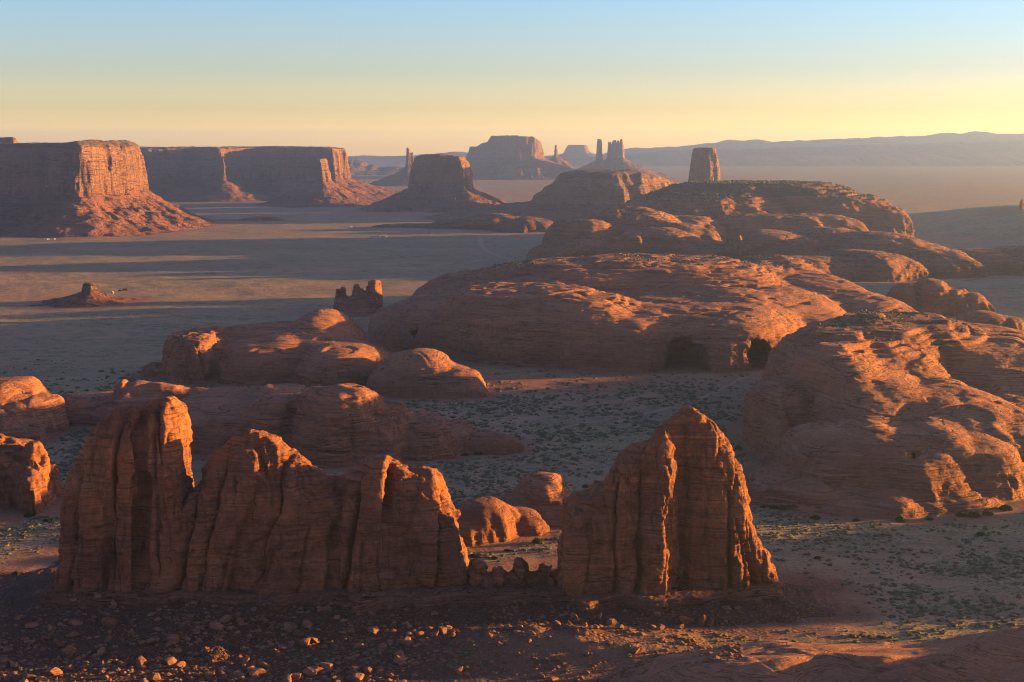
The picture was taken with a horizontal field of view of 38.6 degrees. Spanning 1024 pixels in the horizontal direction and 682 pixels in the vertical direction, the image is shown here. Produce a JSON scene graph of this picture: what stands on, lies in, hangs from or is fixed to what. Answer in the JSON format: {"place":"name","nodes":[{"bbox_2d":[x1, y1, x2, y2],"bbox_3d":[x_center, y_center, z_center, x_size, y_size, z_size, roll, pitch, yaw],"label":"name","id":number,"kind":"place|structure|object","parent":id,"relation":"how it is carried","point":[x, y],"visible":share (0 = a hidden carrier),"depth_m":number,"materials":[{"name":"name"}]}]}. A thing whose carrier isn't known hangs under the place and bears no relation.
{"place":"outdoors","nodes":[
{"label":"outdoors","id":0,"kind":"place"},
{"bbox_2d":[20,233,170,241],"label":"dirt track","id":1,"kind":"structure","parent":0,"point":[94,239],"depth_m":3930.59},
{"bbox_2d":[348,159,404,174],"bbox_3d":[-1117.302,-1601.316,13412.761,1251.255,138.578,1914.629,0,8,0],"label":"hills","id":2,"kind":"structure","parent":0,"point":[359,167],"depth_m":13141.71,"materials":[{"name":"stone"}]},
{"bbox_2d":[347,152,553,162],"bbox_3d":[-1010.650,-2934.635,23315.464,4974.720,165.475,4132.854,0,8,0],"label":"hills","id":3,"kind":"structure","parent":0,"point":[383,159],"depth_m":22864.76,"materials":[{"name":"stone"}]},
{"bbox_2d":[474,234,516,260],"bbox_3d":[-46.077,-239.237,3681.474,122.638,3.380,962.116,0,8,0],"label":"dirt track","id":4,"kind":"structure","parent":0,"point":[481,242],"depth_m":3676.33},
{"bbox_2d":[0,163,1023,681],"bbox_3d":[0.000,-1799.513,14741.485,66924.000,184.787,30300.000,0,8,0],"label":"ground","id":5,"kind":"structure","parent":0,"point":[228,269],"depth_m":1630.70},
{"bbox_2d":[0,656,10,665],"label":"boulder","id":6,"kind":"object","parent":5,"relation":"on","point":[5,660],"visible":1,"depth_m":720.30,"materials":[{"name":"stone"}]},
{"bbox_2d":[0,137,17,142],"bbox_3d":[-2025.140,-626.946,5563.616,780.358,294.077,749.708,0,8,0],"label":"mesa","id":7,"kind":"structure","parent":5,"relation":"on","point":[8,139],"depth_m":5387.34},
{"bbox_2d":[10,661,19,667],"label":"boulder","id":8,"kind":"object","parent":5,"relation":"on","point":[13,664],"visible":1,"depth_m":716.98,"materials":[{"name":"stone"}]},
{"bbox_2d":[23,674,36,679],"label":"boulder","id":9,"kind":"object","parent":5,"relation":"on","point":[30,676],"visible":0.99,"depth_m":697.74,"materials":[{"name":"stone"}]},
{"bbox_2d":[0,433,62,513],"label":"rock tower","id":10,"kind":"structure","parent":5,"relation":"on","point":[30,481],"depth_m":1022.80,"materials":[{"name":"stone"}]},
{"bbox_2d":[0,376,68,441],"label":"sandstone dome","id":11,"kind":"structure","parent":5,"relation":"on","point":[32,408],"depth_m":1268.55,"materials":[{"name":"stone"}]},
{"bbox_2d":[36,676,49,681],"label":"boulder","id":12,"kind":"object","parent":5,"relation":"on","point":[42,678],"visible":1,"depth_m":696.12,"materials":[{"name":"stone"}]},
{"bbox_2d":[43,667,62,675],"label":"boulder","id":13,"kind":"object","parent":5,"relation":"on","point":[54,671],"visible":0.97,"depth_m":705.24,"materials":[{"name":"stone"}]},
{"bbox_2d":[29,283,142,307],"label":"butte","id":14,"kind":"object","parent":5,"relation":"on","point":[89,295],"visible":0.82,"depth_m":2331.60,"materials":[{"name":"stone"}]},
{"bbox_2d":[0,139,218,237],"bbox_3d":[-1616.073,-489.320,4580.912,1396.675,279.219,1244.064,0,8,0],"label":"mesa","id":15,"kind":"structure","parent":5,"relation":"on","point":[91,188],"depth_m":4273.25,"materials":[{"name":"stone"}]},
{"bbox_2d":[60,379,209,425],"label":"sandstone ridge","id":16,"kind":"structure","parent":5,"relation":"on","point":[93,409],"depth_m":1335.28,"materials":[{"name":"stone"}]},
{"bbox_2d":[136,655,148,665],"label":"boulder","id":17,"kind":"object","parent":5,"relation":"on","point":[141,660],"visible":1,"depth_m":717.71,"materials":[{"name":"stone"}]},
{"bbox_2d":[149,673,160,681],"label":"boulder","id":18,"kind":"object","parent":5,"relation":"on","point":[155,677],"visible":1,"depth_m":696.73,"materials":[{"name":"stone"}]},
{"bbox_2d":[164,656,176,664],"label":"boulder","id":19,"kind":"object","parent":5,"relation":"on","point":[171,660],"visible":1,"depth_m":720.40,"materials":[{"name":"stone"}]},
{"bbox_2d":[172,661,185,667],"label":"boulder","id":20,"kind":"object","parent":5,"relation":"on","point":[180,664],"visible":1,"depth_m":716.48,"materials":[{"name":"stone"}]},
{"bbox_2d":[203,671,214,676],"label":"boulder","id":21,"kind":"object","parent":5,"relation":"on","point":[209,673],"visible":1,"depth_m":704.70,"materials":[{"name":"stone"}]},
{"bbox_2d":[232,670,244,676],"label":"boulder","id":22,"kind":"object","parent":5,"relation":"on","point":[237,673],"visible":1,"depth_m":704.14,"materials":[{"name":"stone"}]},
{"bbox_2d":[212,216,285,220],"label":"rocky knoll","id":23,"kind":"structure","parent":5,"relation":"on","point":[262,218],"depth_m":4944.98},
{"bbox_2d":[249,668,266,675],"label":"boulder","id":24,"kind":"object","parent":5,"relation":"on","point":[259,671],"visible":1,"depth_m":704.62,"materials":[{"name":"stone"}]},
{"bbox_2d":[260,662,269,667],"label":"boulder","id":25,"kind":"object","parent":5,"relation":"on","point":[264,665],"visible":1,"depth_m":716.21,"materials":[{"name":"stone"}]},
{"bbox_2d":[140,308,390,386],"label":"sandstone dome","id":26,"kind":"structure","parent":5,"relation":"on","point":[325,347],"depth_m":1569.09,"materials":[{"name":"stone"}]},
{"bbox_2d":[139,146,400,201],"bbox_3d":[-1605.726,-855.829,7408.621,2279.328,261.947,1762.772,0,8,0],"label":"mesa","id":27,"kind":"structure","parent":5,"relation":"on","point":[220,174],"depth_m":6960.93,"materials":[{"name":"stone"}]},
{"bbox_2d":[290,672,301,679],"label":"boulder","id":28,"kind":"object","parent":5,"relation":"on","point":[296,675],"visible":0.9,"depth_m":698.87,"materials":[{"name":"stone"}]},
{"bbox_2d":[301,667,316,676],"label":"boulder","id":29,"kind":"object","parent":5,"relation":"on","point":[310,671],"visible":0.99,"depth_m":703.33,"materials":[{"name":"stone"}]},
{"bbox_2d":[256,158,373,207],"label":"mitten butte","id":30,"kind":"object","parent":5,"relation":"on","point":[318,187],"visible":0.95,"depth_m":6184.53,"materials":[{"name":"stone"}]},
{"bbox_2d":[313,666,323,672],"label":"boulder","id":31,"kind":"object","parent":5,"relation":"on","point":[318,669],"visible":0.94,"depth_m":706.43,"materials":[{"name":"stone"}]},
{"bbox_2d":[321,662,332,670],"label":"boulder","id":32,"kind":"object","parent":5,"relation":"on","point":[326,665],"visible":1,"depth_m":711.11,"materials":[{"name":"stone"}]},
{"bbox_2d":[180,383,523,467],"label":"sandstone dome","id":33,"kind":"structure","parent":5,"relation":"on","point":[342,425],"depth_m":1173.48,"materials":[{"name":"stone"}]},
{"bbox_2d":[346,669,357,674],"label":"boulder","id":34,"kind":"object","parent":5,"relation":"on","point":[352,671],"visible":0.97,"depth_m":704.52,"materials":[{"name":"stone"}]},
{"bbox_2d":[332,279,383,316],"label":"rock spires","id":35,"kind":"object","parent":5,"relation":"on","point":[361,302],"visible":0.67,"depth_m":2198.32,"materials":[{"name":"stone"}]},
{"bbox_2d":[351,673,364,680],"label":"boulder","id":36,"kind":"object","parent":5,"relation":"on","point":[357,676],"visible":1,"depth_m":696.52,"materials":[{"name":"stone"}]},
{"bbox_2d":[353,642,364,648],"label":"boulder","id":37,"kind":"object","parent":5,"relation":"on","point":[358,645],"visible":1,"depth_m":735.01,"materials":[{"name":"stone"}]},
{"bbox_2d":[364,666,372,673],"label":"boulder","id":38,"kind":"object","parent":5,"relation":"on","point":[368,669],"visible":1,"depth_m":705.84,"materials":[{"name":"stone"}]},
{"bbox_2d":[0,592,743,681],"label":"rubble","id":39,"kind":"object","parent":5,"relation":"on","point":[488,633],"visible":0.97,"depth_m":734.99,"materials":[{"name":"stone"}]},
{"bbox_2d":[377,643,386,650],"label":"boulder","id":40,"kind":"object","parent":5,"relation":"on","point":[381,645],"visible":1,"depth_m":732.85,"materials":[{"name":"stone"}]},
{"bbox_2d":[369,148,413,186],"bbox_3d":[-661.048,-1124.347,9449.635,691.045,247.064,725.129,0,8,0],"label":"mitten butte","id":41,"kind":"object","parent":5,"relation":"on","point":[400,178],"visible":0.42,"depth_m":9339.32,"materials":[{"name":"stone"}]},
{"bbox_2d":[394,654,407,662],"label":"boulder","id":42,"kind":"object","parent":5,"relation":"on","point":[398,658],"visible":1,"depth_m":716.22,"materials":[{"name":"stone"}]},
{"bbox_2d":[401,636,411,644],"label":"boulder","id":43,"kind":"object","parent":5,"relation":"on","point":[406,640],"visible":1,"depth_m":736.48,"materials":[{"name":"stone"}]},
{"bbox_2d":[0,559,837,663],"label":"rock ledge","id":44,"kind":"object","parent":5,"relation":"on","point":[762,603],"visible":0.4,"depth_m":784.20,"materials":[{"name":"stone"}]},
{"bbox_2d":[25,622,38,628],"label":"boulder","id":45,"kind":"object","parent":44,"relation":"on","point":[31,624],"visible":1,"depth_m":763.21,"materials":[{"name":"stone"}]},
{"bbox_2d":[56,641,66,646],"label":"boulder","id":46,"kind":"object","parent":44,"relation":"on","point":[60,643],"visible":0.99,"depth_m":742.20,"materials":[{"name":"stone"}]},
{"bbox_2d":[61,645,76,656],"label":"boulder","id":47,"kind":"object","parent":44,"relation":"on","point":[69,650],"visible":1,"depth_m":731.14,"materials":[{"name":"stone"}]},
{"bbox_2d":[65,631,78,637],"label":"boulder","id":48,"kind":"object","parent":44,"relation":"on","point":[73,634],"visible":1,"depth_m":749.13,"materials":[{"name":"stone"}]},
{"bbox_2d":[67,619,82,625],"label":"boulder","id":49,"kind":"object","parent":44,"relation":"on","point":[73,622],"visible":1,"depth_m":766.16,"materials":[{"name":"stone"}]},
{"bbox_2d":[97,647,106,656],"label":"boulder","id":50,"kind":"object","parent":44,"relation":"on","point":[101,651],"visible":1,"depth_m":732.75,"materials":[{"name":"stone"}]},
{"bbox_2d":[101,616,116,625],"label":"boulder","id":51,"kind":"object","parent":44,"relation":"on","point":[108,621],"visible":1,"depth_m":766.07,"materials":[{"name":"stone"}]},
{"bbox_2d":[54,396,193,592],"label":"rock tower","id":52,"kind":"structure","parent":44,"relation":"on","point":[127,487],"depth_m":793.98,"materials":[{"name":"stone"}]},
{"bbox_2d":[146,638,155,643],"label":"boulder","id":53,"kind":"object","parent":44,"relation":"on","point":[151,641],"visible":1,"depth_m":739.11,"materials":[{"name":"stone"}]},
{"bbox_2d":[164,635,178,641],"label":"boulder","id":54,"kind":"object","parent":44,"relation":"on","point":[169,637],"visible":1,"depth_m":742.73,"materials":[{"name":"stone"}]},
{"bbox_2d":[171,647,182,654],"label":"boulder","id":55,"kind":"object","parent":44,"relation":"on","point":[177,650],"visible":1,"depth_m":734.02,"materials":[{"name":"stone"}]},
{"bbox_2d":[209,621,224,629],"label":"boulder","id":56,"kind":"object","parent":44,"relation":"on","point":[215,625],"visible":1,"depth_m":758.22,"materials":[{"name":"stone"}]},
{"bbox_2d":[219,614,231,622],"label":"boulder","id":57,"kind":"object","parent":44,"relation":"on","point":[226,618],"visible":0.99,"depth_m":766.75,"materials":[{"name":"stone"}]},
{"bbox_2d":[236,617,244,625],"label":"boulder","id":58,"kind":"object","parent":44,"relation":"on","point":[240,621],"visible":1,"depth_m":766.22,"materials":[{"name":"stone"}]},
{"bbox_2d":[284,622,298,631],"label":"boulder","id":59,"kind":"object","parent":44,"relation":"on","point":[289,626],"visible":1,"depth_m":759.53,"materials":[{"name":"stone"}]},
{"bbox_2d":[298,638,310,645],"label":"boulder","id":60,"kind":"object","parent":44,"relation":"on","point":[304,642],"visible":1,"depth_m":742.04,"materials":[{"name":"stone"}]},
{"bbox_2d":[145,429,468,598],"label":"rock fin","id":61,"kind":"object","parent":44,"relation":"on","point":[265,513],"visible":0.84,"depth_m":798.74,"materials":[{"name":"stone"}]},
{"bbox_2d":[302,619,312,628],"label":"boulder","id":62,"kind":"object","parent":44,"relation":"on","point":[307,624],"visible":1,"depth_m":761.11,"materials":[{"name":"stone"}]},
{"bbox_2d":[309,637,320,643],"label":"boulder","id":63,"kind":"object","parent":44,"relation":"on","point":[315,640],"visible":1,"depth_m":746.29,"materials":[{"name":"stone"}]},
{"bbox_2d":[317,605,331,612],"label":"boulder","id":64,"kind":"object","parent":44,"relation":"on","point":[326,609],"visible":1,"depth_m":779.97,"materials":[{"name":"stone"}]},
{"bbox_2d":[368,626,380,633],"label":"boulder","id":65,"kind":"object","parent":44,"relation":"on","point":[373,629],"visible":1,"depth_m":755.27,"materials":[{"name":"stone"}]},
{"bbox_2d":[606,618,618,625],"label":"boulder","id":66,"kind":"object","parent":44,"relation":"on","point":[611,621],"visible":0.74,"depth_m":761.39,"materials":[{"name":"stone"}]},
{"bbox_2d":[678,616,695,624],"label":"boulder","id":67,"kind":"object","parent":44,"relation":"on","point":[686,620],"visible":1,"depth_m":769.91,"materials":[{"name":"stone"}]},
{"bbox_2d":[696,614,706,626],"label":"boulder","id":68,"kind":"object","parent":44,"relation":"on","point":[701,621],"visible":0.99,"depth_m":768.99,"materials":[{"name":"stone"}]},
{"bbox_2d":[706,618,713,626],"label":"boulder","id":69,"kind":"object","parent":44,"relation":"on","point":[710,622],"visible":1,"depth_m":770.13,"materials":[{"name":"stone"}]},
{"bbox_2d":[366,348,490,398],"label":"sandstone dome","id":70,"kind":"structure","parent":5,"relation":"on","point":[416,373],"depth_m":1476.05,"materials":[{"name":"stone"}]},
{"bbox_2d":[360,154,506,212],"bbox_3d":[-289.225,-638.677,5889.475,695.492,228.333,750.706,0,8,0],"label":"butte","id":71,"kind":"object","parent":5,"relation":"on","point":[441,183],"visible":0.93,"depth_m":5739.71,"materials":[{"name":"stone"}]},
{"bbox_2d":[430,630,438,636],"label":"boulder","id":72,"kind":"object","parent":5,"relation":"on","point":[434,633],"visible":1,"depth_m":745.00,"materials":[{"name":"stone"}]},
{"bbox_2d":[438,626,446,634],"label":"boulder","id":73,"kind":"object","parent":5,"relation":"on","point":[442,630],"visible":1,"depth_m":747.58,"materials":[{"name":"stone"}]},
{"bbox_2d":[454,666,462,671],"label":"boulder","id":74,"kind":"object","parent":5,"relation":"on","point":[458,668],"visible":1,"depth_m":705.04,"materials":[{"name":"stone"}]},
{"bbox_2d":[372,213,552,232],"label":"rocky knoll","id":75,"kind":"structure","parent":5,"relation":"on","point":[500,222],"depth_m":4414.87,"materials":[{"name":"stone"}]},
{"bbox_2d":[454,496,549,546],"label":"sandstone dome","id":76,"kind":"structure","parent":5,"relation":"on","point":[487,520],"depth_m":934.71,"materials":[{"name":"stone"}]},
{"bbox_2d":[0,180,1023,681],"bbox_3d":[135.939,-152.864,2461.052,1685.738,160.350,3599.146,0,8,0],"label":"brush","id":77,"kind":"object","parent":5,"relation":"on","point":[772,514],"visible":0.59,"depth_m":1116.24,"materials":[{"name":"plant"}]},
{"bbox_2d":[466,557,560,587],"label":"rock wall","id":78,"kind":"structure","parent":5,"relation":"on","point":[479,574],"depth_m":807.92,"materials":[{"name":"stone"}]},
{"bbox_2d":[466,135,575,179],"bbox_3d":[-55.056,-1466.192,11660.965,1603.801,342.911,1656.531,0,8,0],"label":"mesa","id":79,"kind":"structure","parent":5,"relation":"on","point":[510,157],"depth_m":11314.88,"materials":[{"name":"stone"}]},
{"bbox_2d":[495,472,570,526],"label":"sandstone dome","id":80,"kind":"structure","parent":5,"relation":"on","point":[543,494],"depth_m":988.30,"materials":[{"name":"stone"}]},
{"bbox_2d":[532,538,542,543],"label":"bush","id":81,"kind":"object","parent":5,"relation":"on","point":[534,540],"visible":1,"depth_m":925.64,"materials":[{"name":"plant"}]},
{"bbox_2d":[426,169,678,220],"bbox_3d":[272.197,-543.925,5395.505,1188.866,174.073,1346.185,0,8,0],"label":"mesa","id":82,"kind":"structure","parent":5,"relation":"on","point":[584,193],"depth_m":5062.47,"materials":[{"name":"stone"}]},
{"bbox_2d":[549,145,574,168],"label":"rock needle","id":83,"kind":"object","parent":5,"relation":"on","point":[555,158],"visible":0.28,"depth_m":12372.74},
{"bbox_2d":[546,145,595,160],"bbox_3d":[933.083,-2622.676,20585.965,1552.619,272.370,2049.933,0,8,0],"label":"mesa","id":84,"kind":"structure","parent":5,"relation":"on","point":[574,152],"depth_m":20172.32,"materials":[{"name":"stone"}]},
{"bbox_2d":[576,139,604,169],"bbox_3d":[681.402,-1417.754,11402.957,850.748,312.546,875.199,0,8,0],"label":"rock pillar","id":85,"kind":"object","parent":5,"relation":"on","point":[597,163],"visible":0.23,"depth_m":11359.60,"materials":[{"name":"stone"}]},
{"bbox_2d":[526,206,725,259],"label":"sandstone dome","id":86,"kind":"structure","parent":5,"relation":"on","point":[630,229],"depth_m":3098.18,"materials":[{"name":"stone"}]},
{"bbox_2d":[626,646,639,653],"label":"boulder","id":87,"kind":"object","parent":5,"relation":"on","point":[634,649],"visible":1,"depth_m":718.91,"materials":[{"name":"stone"}]},
{"bbox_2d":[603,139,679,178],"bbox_3d":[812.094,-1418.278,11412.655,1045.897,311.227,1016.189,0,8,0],"label":"rock towers","id":88,"kind":"structure","parent":5,"relation":"on","point":[615,159],"depth_m":11345.47,"materials":[{"name":"stone"}]},
{"bbox_2d":[367,253,917,373],"bbox_3d":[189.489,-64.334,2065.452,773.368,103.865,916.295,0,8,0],"label":"sandstone dome","id":89,"kind":"structure","parent":5,"relation":"on","point":[626,314],"depth_m":1748.16,"materials":[{"name":"stone"}]},
{"bbox_2d":[556,406,778,598],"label":"rock fin","id":90,"kind":"object","parent":5,"relation":"on","point":[663,508],"visible":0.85,"depth_m":801.30,"materials":[{"name":"stone"}]},
{"bbox_2d":[688,147,720,180],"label":"butte","id":91,"kind":"object","parent":5,"relation":"on","point":[704,164],"visible":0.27,"depth_m":5984.05,"materials":[{"name":"stone"}]},
{"bbox_2d":[724,235,754,258],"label":"pinnacle","id":92,"kind":"object","parent":5,"relation":"on","point":[736,248],"visible":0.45,"depth_m":2945.23,"materials":[{"name":"stone"}]},
{"bbox_2d":[623,180,914,243],"bbox_3d":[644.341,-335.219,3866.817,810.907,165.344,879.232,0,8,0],"label":"rock formation","id":93,"kind":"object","parent":5,"relation":"on","point":[726,218],"visible":0.57,"depth_m":3722.60,"materials":[{"name":"stone"}]},
{"bbox_2d":[732,226,1010,281],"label":"sandstone ridge","id":94,"kind":"structure","parent":5,"relation":"on","point":[850,255],"depth_m":2867.58,"materials":[{"name":"stone"}]},
{"bbox_2d":[738,310,1023,519],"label":"sandstone dome","id":95,"kind":"structure","parent":5,"relation":"on","point":[908,423],"depth_m":1131.58,"materials":[{"name":"stone"}]},
{"bbox_2d":[895,516,905,521],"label":"bush","id":96,"kind":"object","parent":5,"relation":"on","point":[897,519],"visible":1,"depth_m":983.51,"materials":[{"name":"plant"}]},
{"bbox_2d":[886,278,995,316],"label":"sandstone dome","id":97,"kind":"structure","parent":5,"relation":"on","point":[935,296],"depth_m":2176.99,"materials":[{"name":"stone"}]},
{"bbox_2d":[956,511,966,516],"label":"bush","id":98,"kind":"object","parent":5,"relation":"on","point":[959,514],"visible":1,"depth_m":994.22,"materials":[{"name":"plant"}]},
{"bbox_2d":[967,511,980,517],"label":"bush","id":99,"kind":"object","parent":5,"relation":"on","point":[975,514],"visible":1,"depth_m":991.89,"materials":[{"name":"plant"}]},
{"bbox_2d":[955,310,1023,329],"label":"sandstone dome","id":100,"kind":"structure","parent":5,"relation":"on","point":[987,317],"depth_m":2011.41,"materials":[{"name":"stone"}]},
{"bbox_2d":[998,504,1012,510],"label":"bush","id":101,"kind":"object","parent":5,"relation":"on","point":[1005,507],"visible":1,"depth_m":1009.25,"materials":[{"name":"plant"}]},
{"bbox_2d":[993,245,1023,275],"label":"sandstone ridge","id":102,"kind":"structure","parent":5,"relation":"on","point":[1014,263],"depth_m":2888.15,"materials":[{"name":"stone"}]},
{"bbox_2d":[1018,199,1023,209],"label":"rock needle","id":103,"kind":"object","parent":5,"relation":"on","point":[1021,205],"visible":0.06,"depth_m":4482.57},
{"bbox_2d":[0,0,1023,155],"label":"sky","id":104,"kind":"structure","parent":0,"point":[361,77],"materials":[{"name":"blue"}]},
{"bbox_2d":[508,409,528,437],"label":"dirt track","id":105,"kind":"structure","parent":0,"point":[517,421],"depth_m":1324.11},
{"bbox_2d":[532,415,622,437],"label":"dirt track","id":106,"kind":"structure","parent":0,"point":[578,424],"depth_m":1322.24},
{"bbox_2d":[611,377,745,424],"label":"dirt track","id":107,"kind":"structure","parent":0,"point":[707,395],"depth_m":1430.11,"materials":[{"name":"soil"}]},
{"bbox_2d":[548,140,1023,166],"bbox_3d":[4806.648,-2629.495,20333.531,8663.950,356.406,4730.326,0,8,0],"label":"hills","id":108,"kind":"structure","parent":0,"point":[992,153],"depth_m":19429.59,"materials":[{"name":"stone"}]},
{"bbox_2d":[595,626,1023,681],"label":"slickrock slope","id":109,"kind":"structure","parent":0,"point":[994,656],"depth_m":628.19,"materials":[{"name":"stone"}]},
{"bbox_2d":[603,131,1023,155],"bbox_3d":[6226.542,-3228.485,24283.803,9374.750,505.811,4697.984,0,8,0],"label":"hills","id":110,"kind":"structure","parent":0,"point":[973,136],"depth_m":23906.99,"materials":[{"name":"stone"}]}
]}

